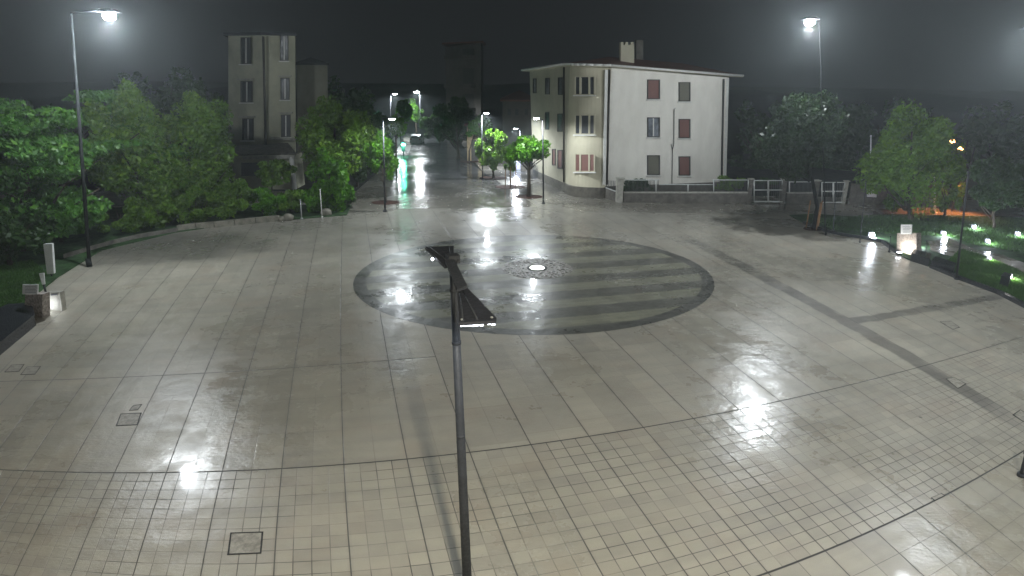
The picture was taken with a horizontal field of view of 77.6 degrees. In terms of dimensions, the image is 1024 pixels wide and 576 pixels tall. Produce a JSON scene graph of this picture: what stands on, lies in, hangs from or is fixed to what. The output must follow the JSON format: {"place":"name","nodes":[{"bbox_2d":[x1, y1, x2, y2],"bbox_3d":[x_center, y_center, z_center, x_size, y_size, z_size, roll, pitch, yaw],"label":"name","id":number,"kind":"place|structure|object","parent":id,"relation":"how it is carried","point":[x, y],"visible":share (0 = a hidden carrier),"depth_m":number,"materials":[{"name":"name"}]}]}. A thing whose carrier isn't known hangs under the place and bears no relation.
{"place":"outdoors","nodes":[
{"label":"outdoors","id":0,"kind":"place"},
{"bbox_2d":[0,259,46,306],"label":"grass","id":1,"kind":"structure","parent":0,"point":[8,291],"depth_m":33.68,"materials":[{"name":"plant"}]},
{"bbox_2d":[41,193,95,241],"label":"tree","id":2,"kind":"object","parent":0,"point":[80,230],"visible":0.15,"depth_m":41.04,"materials":[{"name":"green plant"}]},
{"bbox_2d":[296,57,328,172],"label":"house","id":3,"kind":"structure","parent":0,"point":[312,80],"depth_m":68.76,"materials":[{"name":"paint"}]},
{"bbox_2d":[349,133,411,210],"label":"pavement","id":4,"kind":"structure","parent":0,"point":[369,192],"depth_m":61.20,"materials":[{"name":"concrete"}]},
{"bbox_2d":[359,128,399,204],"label":"street tree","id":5,"kind":"object","parent":4,"relation":"on","point":[374,161],"visible":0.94,"depth_m":53.96,"materials":[{"name":"green plant"}]},
{"bbox_2d":[384,113,407,175],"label":"street tree","id":6,"kind":"object","parent":4,"relation":"on","point":[396,127],"visible":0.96,"depth_m":68.18,"materials":[{"name":"green plant"}]},
{"bbox_2d":[395,98,413,146],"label":"street tree","id":7,"kind":"object","parent":4,"relation":"on","point":[402,106],"visible":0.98,"depth_m":96.88,"materials":[{"name":"green plant"}]},
{"bbox_2d":[396,126,537,208],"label":"road","id":8,"kind":"structure","parent":0,"point":[436,173],"depth_m":65.02,"materials":[{"name":"asphalt"}]},
{"bbox_2d":[409,98,423,133],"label":"street tree","id":9,"kind":"object","parent":8,"relation":"on","point":[415,117],"visible":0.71,"depth_m":111.97,"materials":[{"name":"green plant"}]},
{"bbox_2d":[419,113,446,142],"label":"street tree","id":10,"kind":"object","parent":8,"relation":"on","point":[429,124],"visible":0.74,"depth_m":103.30,"materials":[{"name":"green plant"}]},
{"bbox_2d":[432,96,476,158],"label":"street tree","id":11,"kind":"object","parent":8,"relation":"on","point":[457,118],"visible":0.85,"depth_m":83.42,"materials":[{"name":"green plant"}]},
{"bbox_2d":[0,189,1023,575],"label":"plaza paving","id":12,"kind":"structure","parent":0,"point":[786,399],"depth_m":20.62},
{"bbox_2d":[0,303,35,354],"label":"stone bench","id":13,"kind":"object","parent":12,"relation":"on","point":[17,322],"visible":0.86,"depth_m":26.96,"materials":[{"name":"black stone"}]},
{"bbox_2d":[22,284,49,317],"bbox_3d":[-21.441,0.482,28.628,1.495,1.644,0.457,7,19,18],"label":"info stone","id":14,"kind":"object","parent":12,"relation":"on","point":[37,300],"visible":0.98,"depth_m":28.48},
{"bbox_2d":[49,291,66,310],"bbox_3d":[-21.109,0.573,29.515,0.796,0.919,0.284,4,19,9],"label":"info stand","id":15,"kind":"object","parent":12,"relation":"on","point":[57,301],"visible":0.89,"depth_m":29.43,"materials":[{"name":"stone"}]},
{"bbox_2d":[70,8,120,266],"bbox_3d":[-21.602,-7.342,33.503,5.243,13.446,1.048,6,19,16],"label":"lamp mast","id":16,"kind":"object","parent":12,"relation":"on","point":[109,14],"visible":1,"depth_m":33.75,"materials":[{"name":"grey metal"}]},
{"bbox_2d":[116,413,141,425],"bbox_3d":[-12.226,4.188,20.332,0.633,0.009,0.969,-6,20,-20],"label":"manhole cover","id":17,"kind":"object","parent":12,"relation":"on","point":[125,419],"visible":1,"depth_m":20.32,"materials":[{"name":"stone"}]},
{"bbox_2d":[0,205,351,303],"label":"garden bed","id":18,"kind":"object","parent":12,"relation":"on","point":[72,242],"visible":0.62,"depth_m":42.23,"materials":[{"name":"grass"}]},
{"bbox_2d":[0,169,57,265],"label":"tree","id":19,"kind":"object","parent":18,"relation":"on","point":[15,239],"visible":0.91,"depth_m":35.33,"materials":[{"name":"green plant"}]},
{"bbox_2d":[43,243,55,275],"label":"banner pillar","id":20,"kind":"structure","parent":18,"relation":"on","point":[49,258],"depth_m":33.99,"materials":[{"name":"metal"}]},
{"bbox_2d":[0,98,114,250],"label":"cedar tree","id":21,"kind":"object","parent":18,"relation":"on","point":[23,145],"visible":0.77,"depth_m":36.98,"materials":[{"name":"green plant"}]},
{"bbox_2d":[38,88,193,187],"bbox_3d":[-28.124,-9.053,44.654,9.545,9.547,7.175,1,18,0],"label":"cedar tree","id":22,"kind":"object","parent":18,"relation":"on","point":[107,97],"visible":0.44,"depth_m":42.76,"materials":[{"name":"green plant"}]},
{"bbox_2d":[63,227,177,257],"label":"garden wall","id":23,"kind":"structure","parent":18,"relation":"on","point":[115,241],"depth_m":41.38,"materials":[{"name":"concrete"}]},
{"bbox_2d":[97,196,156,232],"bbox_3d":[-26.550,-5.041,43.934,3.707,2.432,3.698,-7,20,-22],"label":"bush","id":24,"kind":"object","parent":18,"relation":"on","point":[136,216],"visible":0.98,"depth_m":43.12,"materials":[{"name":"green plant"}]},
{"bbox_2d":[82,78,189,205],"bbox_3d":[-26.430,-9.571,45.185,7.000,10.250,6.804,1,18,0],"label":"tree","id":25,"kind":"object","parent":18,"relation":"on","point":[134,170],"visible":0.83,"depth_m":43.69,"materials":[{"name":"green plant"}]},
{"bbox_2d":[140,193,188,228],"bbox_3d":[-24.897,-5.494,45.321,3.747,2.445,2.766,1,18,0],"label":"bush","id":26,"kind":"object","parent":18,"relation":"on","point":[162,217],"visible":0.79,"depth_m":44.97,"materials":[{"name":"green plant"}]},
{"bbox_2d":[147,90,237,202],"bbox_3d":[-24.322,-10.166,48.313,6.918,9.462,7.615,-11,22,-31],"label":"tree","id":27,"kind":"object","parent":18,"relation":"on","point":[202,128],"visible":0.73,"depth_m":46.66,"materials":[{"name":"green plant"}]},
{"bbox_2d":[175,185,222,223],"bbox_3d":[-22.911,-6.067,46.389,3.641,2.897,3.255,1,18,0],"label":"bush","id":28,"kind":"object","parent":18,"relation":"on","point":[197,196],"visible":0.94,"depth_m":45.85,"materials":[{"name":"green plant"}]},
{"bbox_2d":[204,178,255,219],"bbox_3d":[-20.960,-6.740,47.936,3.417,3.234,3.740,14,22,34],"label":"bush","id":29,"kind":"object","parent":18,"relation":"on","point":[230,193],"visible":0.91,"depth_m":47.26,"materials":[{"name":"green plant"}]},
{"bbox_2d":[241,186,286,215],"bbox_3d":[-19.202,-6.737,49.277,3.301,2.418,2.864,13,22,33],"label":"bush","id":30,"kind":"object","parent":18,"relation":"on","point":[268,201],"visible":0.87,"depth_m":48.86,"materials":[{"name":"green plant"}]},
{"bbox_2d":[276,189,305,212],"bbox_3d":[-17.403,-6.963,50.662,3.295,2.016,2.811,-15,24,-40],"label":"bush","id":31,"kind":"object","parent":18,"relation":"on","point":[292,199],"visible":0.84,"depth_m":49.84,"materials":[{"name":"green plant"}]},
{"bbox_2d":[300,182,332,211],"bbox_3d":[-15.796,-7.165,50.873,2.261,2.290,3.406,5,19,14],"label":"bush","id":32,"kind":"object","parent":18,"relation":"on","point":[312,199],"visible":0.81,"depth_m":50.41,"materials":[{"name":"green plant"}]},
{"bbox_2d":[304,146,355,211],"bbox_3d":[-14.607,-8.752,51.160,3.823,5.150,3.538,1,18,0],"label":"tree","id":33,"kind":"object","parent":18,"relation":"on","point":[332,172],"visible":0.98,"depth_m":50.38,"materials":[{"name":"green plant"}]},
{"bbox_2d":[294,94,379,174],"bbox_3d":[-15.044,-12.213,55.576,7.334,8.921,7.734,-5,19,-17],"label":"tree","id":34,"kind":"object","parent":18,"relation":"on","point":[335,135],"visible":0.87,"depth_m":53.85,"materials":[{"name":"green plant"}]},
{"bbox_2d":[177,215,278,230],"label":"garden wall","id":35,"kind":"structure","parent":12,"relation":"on","point":[235,222],"depth_m":46.18,"materials":[{"name":"concrete"}]},
{"bbox_2d":[227,531,262,554],"bbox_3d":[-6.285,6.009,15.025,0.759,0.009,0.956,-5,19,-16],"label":"manhole cover","id":36,"kind":"object","parent":12,"relation":"on","point":[240,543],"visible":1,"depth_m":15.00,"materials":[{"name":"stone"}]},
{"bbox_2d":[254,158,297,192],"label":"tree","id":37,"kind":"object","parent":12,"relation":"on","point":[275,175],"visible":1,"depth_m":54.09,"materials":[{"name":"green plant"}]},
{"bbox_2d":[382,117,395,211],"bbox_3d":[-9.724,-9.691,50.507,1.375,7.403,0.350,1,18,0],"label":"street lamp","id":38,"kind":"object","parent":12,"relation":"on","point":[390,118],"visible":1,"depth_m":50.38,"materials":[{"name":"metal"}]},
{"bbox_2d":[425,246,496,575],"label":"double head lamp","id":39,"kind":"object","parent":12,"relation":"on","point":[468,307],"visible":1,"depth_m":11.29,"materials":[{"name":"grey paint"}]},
{"bbox_2d":[533,117,544,203],"bbox_3d":[2.326,-10.818,54.435,1.212,7.301,0.350,1,18,0],"label":"street lamp","id":40,"kind":"object","parent":12,"relation":"on","point":[543,202],"visible":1,"depth_m":54.34,"materials":[{"name":"metal"}]},
{"bbox_2d":[605,180,615,200],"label":"garden wall","id":41,"kind":"structure","parent":12,"relation":"on","point":[610,194],"depth_m":57.33,"materials":[{"name":"stone"}]},
{"bbox_2d":[715,175,746,190],"bbox_3d":[20.104,-9.357,58.842,2.704,2.132,1.641,-5,19,-15],"label":"hedge","id":42,"kind":"object","parent":12,"relation":"on","point":[722,178],"visible":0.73,"depth_m":58.46,"materials":[{"name":"green plant"}]},
{"bbox_2d":[778,178,787,203],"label":"gate pillar","id":43,"kind":"structure","parent":12,"relation":"on","point":[783,191],"depth_m":56.27,"materials":[{"name":"concrete"}]},
{"bbox_2d":[754,180,782,201],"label":"gate","id":44,"kind":"structure","parent":43,"relation":"attached to","point":[768,189],"depth_m":56.17,"materials":[{"name":"white metal"}]},
{"bbox_2d":[785,181,814,203],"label":"garden wall","id":45,"kind":"structure","parent":12,"relation":"on","point":[798,197],"depth_m":56.44,"materials":[{"name":"concrete"}]},
{"bbox_2d":[801,16,827,234],"bbox_3d":[20.225,-10.439,42.813,4.402,14.257,1.085,-6,20,-20],"label":"lamp mast","id":46,"kind":"object","parent":12,"relation":"on","point":[809,21],"visible":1,"depth_m":42.12,"materials":[{"name":"black metal"}]},
{"bbox_2d":[840,180,849,203],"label":"gate pillar","id":47,"kind":"structure","parent":12,"relation":"on","point":[845,189],"depth_m":56.34,"materials":[{"name":"concrete"}]},
{"bbox_2d":[821,182,844,202],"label":"gate","id":48,"kind":"structure","parent":47,"relation":"attached to","point":[833,190],"depth_m":56.29,"materials":[{"name":"white metal"}]},
{"bbox_2d":[803,221,898,252],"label":"kerb","id":49,"kind":"structure","parent":12,"relation":"on","point":[892,247],"depth_m":44.50,"materials":[{"name":"concrete"}]},
{"bbox_2d":[848,183,951,205],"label":"boundary wall","id":50,"kind":"structure","parent":12,"relation":"on","point":[856,195],"depth_m":56.22,"materials":[{"name":"concrete"}]},
{"bbox_2d":[954,171,969,279],"bbox_3d":[24.468,-3.329,34.587,0.904,6.019,0.240,1,18,0],"label":"slim lamp post","id":51,"kind":"object","parent":12,"relation":"on","point":[959,249],"visible":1,"depth_m":34.62,"materials":[{"name":"metal"}]},
{"bbox_2d":[929,264,1023,307],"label":"kerb","id":52,"kind":"structure","parent":12,"relation":"on","point":[1009,297],"depth_m":34.03,"materials":[{"name":"concrete"}]},
{"bbox_2d":[0,81,1023,197],"bbox_3d":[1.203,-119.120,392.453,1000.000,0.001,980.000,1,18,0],"label":"ground","id":53,"kind":"structure","parent":0,"point":[30,90],"depth_m":197.76,"materials":[{"name":"plant"}]},
{"bbox_2d":[0,97,37,177],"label":"tree","id":54,"kind":"object","parent":53,"relation":"on","point":[31,105],"visible":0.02,"depth_m":67.94,"materials":[{"name":"green plant"}]},
{"bbox_2d":[34,103,110,165],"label":"tree","id":55,"kind":"object","parent":53,"relation":"on","point":[71,130],"visible":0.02,"depth_m":69.02,"materials":[{"name":"green plant"}]},
{"bbox_2d":[111,67,231,158],"bbox_3d":[-34.135,-16.782,65.184,10.895,11.182,11.958,-9,21,-27],"label":"tree","id":56,"kind":"object","parent":53,"relation":"on","point":[167,97],"visible":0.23,"depth_m":62.70,"materials":[{"name":"green plant"}]},
{"bbox_2d":[182,92,228,163],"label":"tree","id":57,"kind":"object","parent":53,"relation":"on","point":[212,96],"visible":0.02,"depth_m":71.45,"materials":[{"name":"green plant"}]},
{"bbox_2d":[223,32,296,179],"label":"tower house","id":58,"kind":"structure","parent":53,"relation":"on","point":[262,85],"depth_m":61.71,"materials":[{"name":"paint"}]},
{"bbox_2d":[239,37,251,64],"bbox_3d":[-25.337,-22.446,60.408,2.106,2.487,0.160,11,21,30],"label":"window","id":59,"kind":"structure","parent":58,"relation":"in","point":[245,42],"depth_m":60.42,"materials":[{"name":"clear glass"}]},
{"bbox_2d":[236,78,254,103],"bbox_3d":[-25.756,-19.055,61.694,2.679,2.385,0.300,11,21,30],"label":"window","id":60,"kind":"structure","parent":58,"relation":"in","point":[246,87],"depth_m":61.82,"materials":[{"name":"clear glass"}]},
{"bbox_2d":[238,116,255,141],"bbox_3d":[-26.186,-15.744,63.047,2.681,2.607,0.300,11,21,30],"label":"window","id":61,"kind":"structure","parent":58,"relation":"in","point":[247,122],"depth_m":63.15,"materials":[{"name":"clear glass"}]},
{"bbox_2d":[279,36,289,61],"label":"window","id":62,"kind":"structure","parent":58,"relation":"in","point":[284,40],"depth_m":60.54,"materials":[{"name":"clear glass"}]},
{"bbox_2d":[278,75,291,100],"bbox_3d":[-21.877,-19.291,61.495,1.368,2.382,0.300,-3,19,-10],"label":"window","id":63,"kind":"structure","parent":58,"relation":"in","point":[284,82],"depth_m":61.61,"materials":[{"name":"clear glass"}]},
{"bbox_2d":[279,112,292,137],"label":"window","id":64,"kind":"structure","parent":58,"relation":"in","point":[285,119],"depth_m":62.66,"materials":[{"name":"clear glass"}]},
{"bbox_2d":[230,143,304,189],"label":"annexe","id":65,"kind":"structure","parent":53,"relation":"on","point":[248,158],"depth_m":60.65,"materials":[{"name":"paint"}]},
{"bbox_2d":[241,163,281,175],"bbox_3d":[-23.789,-11.288,60.599,4.104,1.299,0.050,1,18,0],"label":"window","id":66,"kind":"structure","parent":65,"relation":"in","point":[247,169],"depth_m":60.58,"materials":[{"name":"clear glass"}]},
{"bbox_2d":[328,75,381,161],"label":"tree","id":67,"kind":"object","parent":53,"relation":"on","point":[355,98],"visible":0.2,"depth_m":75.10,"materials":[{"name":"green plant"}]},
{"bbox_2d":[344,137,377,186],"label":"tree","id":68,"kind":"object","parent":53,"relation":"on","point":[359,177],"visible":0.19,"depth_m":60.95,"materials":[{"name":"green plant"}]},
{"bbox_2d":[372,112,397,153],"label":"tree","id":69,"kind":"object","parent":53,"relation":"on","point":[385,121],"visible":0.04,"depth_m":80.75,"materials":[{"name":"green plant"}]},
{"bbox_2d":[442,41,485,134],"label":"apartment block","id":70,"kind":"structure","parent":53,"relation":"on","point":[464,67],"depth_m":115.02,"materials":[{"name":"grey tile"}]},
{"bbox_2d":[463,68,473,83],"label":"window","id":71,"kind":"structure","parent":70,"relation":"in","point":[468,73],"depth_m":114.43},
{"bbox_2d":[500,90,531,147],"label":"street house","id":72,"kind":"structure","parent":53,"relation":"on","point":[516,109],"depth_m":89.11,"materials":[{"name":"paint"}]},
{"bbox_2d":[521,40,743,198],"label":"cream house","id":73,"kind":"structure","parent":53,"relation":"on","point":[626,115],"depth_m":57.92,"materials":[{"name":"paint"}]},
{"bbox_2d":[573,76,595,95],"bbox_3d":[6.337,-17.541,55.426,2.296,1.682,0.160,14,23,36],"label":"window","id":74,"kind":"structure","parent":73,"relation":"in","point":[584,85],"depth_m":55.47,"materials":[{"name":"glass"}]},
{"bbox_2d":[573,115,595,135],"bbox_3d":[6.447,-14.383,56.357,2.331,1.907,0.160,14,23,36],"label":"window","id":75,"kind":"structure","parent":73,"relation":"in","point":[584,124],"depth_m":56.40,"materials":[{"name":"glass"}]},
{"bbox_2d":[573,154,595,172],"bbox_3d":[6.553,-11.189,57.303,2.365,1.907,0.160,14,23,36],"label":"window","id":76,"kind":"structure","parent":73,"relation":"in","point":[584,163],"depth_m":57.34,"materials":[{"name":"paint"}]},
{"bbox_2d":[646,79,661,99],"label":"window","id":77,"kind":"structure","parent":73,"relation":"in","point":[653,85],"depth_m":56.37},
{"bbox_2d":[646,117,661,137],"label":"window","id":78,"kind":"structure","parent":73,"relation":"in","point":[653,123],"depth_m":57.48,"materials":[{"name":"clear glass"}]},
{"bbox_2d":[646,155,661,175],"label":"window","id":79,"kind":"structure","parent":73,"relation":"in","point":[653,161],"depth_m":58.63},
{"bbox_2d":[677,82,691,102],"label":"window","id":80,"kind":"structure","parent":73,"relation":"in","point":[684,88],"depth_m":57.26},
{"bbox_2d":[677,119,691,138],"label":"window","id":81,"kind":"structure","parent":73,"relation":"in","point":[684,125],"depth_m":58.36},
{"bbox_2d":[677,156,691,176],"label":"window","id":82,"kind":"structure","parent":73,"relation":"in","point":[684,162],"depth_m":59.52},
{"bbox_2d":[727,99,787,169],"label":"tree","id":83,"kind":"object","parent":53,"relation":"on","point":[754,124],"visible":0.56,"depth_m":78.56,"materials":[{"name":"green plant"}]},
{"bbox_2d":[805,103,872,170],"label":"tree","id":84,"kind":"object","parent":53,"relation":"on","point":[841,155],"visible":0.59,"depth_m":76.94,"materials":[{"name":"green plant"}]},
{"bbox_2d":[846,96,922,167],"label":"tree","id":85,"kind":"object","parent":53,"relation":"on","point":[865,109],"visible":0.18,"depth_m":77.89,"materials":[{"name":"green plant"}]},
{"bbox_2d":[903,106,981,169],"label":"tree","id":86,"kind":"object","parent":53,"relation":"on","point":[962,132],"visible":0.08,"depth_m":76.85,"materials":[{"name":"green plant"}]},
{"bbox_2d":[951,100,1023,165],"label":"tree","id":87,"kind":"object","parent":53,"relation":"on","point":[996,136],"visible":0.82,"depth_m":77.12,"materials":[{"name":"green plant"}]},
{"bbox_2d":[0,83,1023,112],"bbox_3d":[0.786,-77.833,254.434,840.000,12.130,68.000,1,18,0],"label":"hills","id":88,"kind":"structure","parent":0,"point":[758,99],"depth_m":247.30,"materials":[{"name":"black"}]},
{"bbox_2d":[0,0,1023,91],"label":"sky","id":89,"kind":"structure","parent":0,"point":[946,45],"materials":[{"name":"black"}]},
{"bbox_2d":[353,235,713,334],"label":"circular paving","id":90,"kind":"structure","parent":0,"point":[606,285],"depth_m":33.72,"materials":[{"name":"stone"}]},
{"bbox_2d":[502,258,572,278],"bbox_3d":[1.449,-1.186,36.810,4.100,0.085,4.100,1,18,0],"label":"ground fountain","id":91,"kind":"object","parent":90,"relation":"on","point":[534,268],"visible":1,"depth_m":36.62,"materials":[{"name":"stone"}]},
{"bbox_2d":[623,178,652,190],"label":"hedge","id":92,"kind":"object","parent":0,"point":[639,183],"visible":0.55,"depth_m":58.09,"materials":[{"name":"green plant"}]},
{"bbox_2d":[461,140,874,210],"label":"side pavement","id":93,"kind":"structure","parent":0,"point":[553,195],"depth_m":56.07,"materials":[{"name":"concrete"}]},
{"bbox_2d":[464,123,484,160],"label":"street house","id":94,"kind":"structure","parent":93,"relation":"on","point":[473,157],"depth_m":82.50,"materials":[{"name":"paint"}]},
{"bbox_2d":[460,114,492,161],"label":"street tree","id":95,"kind":"object","parent":93,"relation":"on","point":[473,125],"visible":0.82,"depth_m":80.61,"materials":[{"name":"green plant"}]},
{"bbox_2d":[474,129,507,179],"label":"street tree","id":96,"kind":"object","parent":93,"relation":"on","point":[496,141],"visible":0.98,"depth_m":67.83,"materials":[{"name":"green plant"}]},
{"bbox_2d":[495,146,524,188],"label":"street tree","id":97,"kind":"object","parent":93,"relation":"on","point":[510,166],"visible":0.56,"depth_m":63.15,"materials":[{"name":"green plant"}]},
{"bbox_2d":[505,134,550,198],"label":"street tree","id":98,"kind":"object","parent":93,"relation":"on","point":[525,148],"visible":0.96,"depth_m":56.65,"materials":[{"name":"green plant"}]},
{"bbox_2d":[615,177,624,202],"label":"gate pillar","id":99,"kind":"structure","parent":93,"relation":"on","point":[619,189],"depth_m":56.01,"materials":[{"name":"concrete"}]},
{"bbox_2d":[623,180,748,202],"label":"garden wall","id":100,"kind":"structure","parent":93,"relation":"on","point":[682,196],"depth_m":56.30,"materials":[{"name":"concrete"}]},
{"bbox_2d":[574,209,1023,216],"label":"cross road","id":101,"kind":"structure","parent":0,"point":[1008,213],"depth_m":53.14,"materials":[{"name":"asphalt"}]},
{"bbox_2d":[789,214,1023,285],"bbox_3d":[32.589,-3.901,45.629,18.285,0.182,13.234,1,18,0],"label":"grass","id":102,"kind":"structure","parent":0,"point":[976,222],"depth_m":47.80,"materials":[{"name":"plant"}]},
{"bbox_2d":[750,89,850,230],"bbox_3d":[20.003,-9.026,45.430,6.154,9.928,6.335,1,18,0],"label":"tree","id":103,"kind":"object","parent":102,"relation":"in","point":[796,154],"visible":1,"depth_m":43.79,"materials":[{"name":"green plant"}]},
{"bbox_2d":[852,97,965,219],"bbox_3d":[30.290,-9.855,49.258,7.157,9.318,6.234,-5,19,-17],"label":"tree","id":104,"kind":"object","parent":102,"relation":"on","point":[890,172],"visible":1,"depth_m":48.14,"materials":[{"name":"green plant"}]},
{"bbox_2d":[897,225,920,254],"bbox_3d":[25.184,-3.098,40.341,0.457,1.956,1.939,-3,19,-11],"label":"info stone","id":105,"kind":"object","parent":102,"relation":"on","point":[908,241],"visible":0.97,"depth_m":40.28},
{"bbox_2d":[910,249,930,266],"bbox_3d":[24.913,-1.851,38.888,1.021,0.500,2.070,13,22,32],"label":"stone bench","id":106,"kind":"object","parent":102,"relation":"on","point":[918,256],"visible":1,"depth_m":38.60,"materials":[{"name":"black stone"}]},
{"bbox_2d":[931,256,956,271],"bbox_3d":[25.387,-1.340,37.488,1.046,0.420,2.391,-3,19,-10],"label":"stone bench","id":107,"kind":"object","parent":102,"relation":"on","point":[948,265],"visible":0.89,"depth_m":37.24,"materials":[{"name":"black stone"}]},
{"bbox_2d":[934,157,968,216],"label":"tree","id":108,"kind":"object","parent":102,"relation":"on","point":[953,193],"visible":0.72,"depth_m":50.35,"materials":[{"name":"green plant"}]},
{"bbox_2d":[947,248,1023,300],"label":"grass","id":109,"kind":"structure","parent":102,"relation":"on","point":[985,271],"depth_m":36.49,"materials":[{"name":"plant"}]},
{"bbox_2d":[968,153,1023,227],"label":"tree","id":110,"kind":"object","parent":102,"relation":"on","point":[998,178],"visible":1,"depth_m":46.06,"materials":[{"name":"green plant"}]},
{"bbox_2d":[1004,160,1023,209],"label":"tree","id":111,"kind":"object","parent":102,"relation":"on","point":[1020,202],"visible":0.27,"depth_m":47.32,"materials":[{"name":"green plant"}]},
{"bbox_2d":[928,238,1023,271],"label":"garden path","id":112,"kind":"structure","parent":0,"point":[948,246],"depth_m":41.27,"materials":[{"name":"stone"}]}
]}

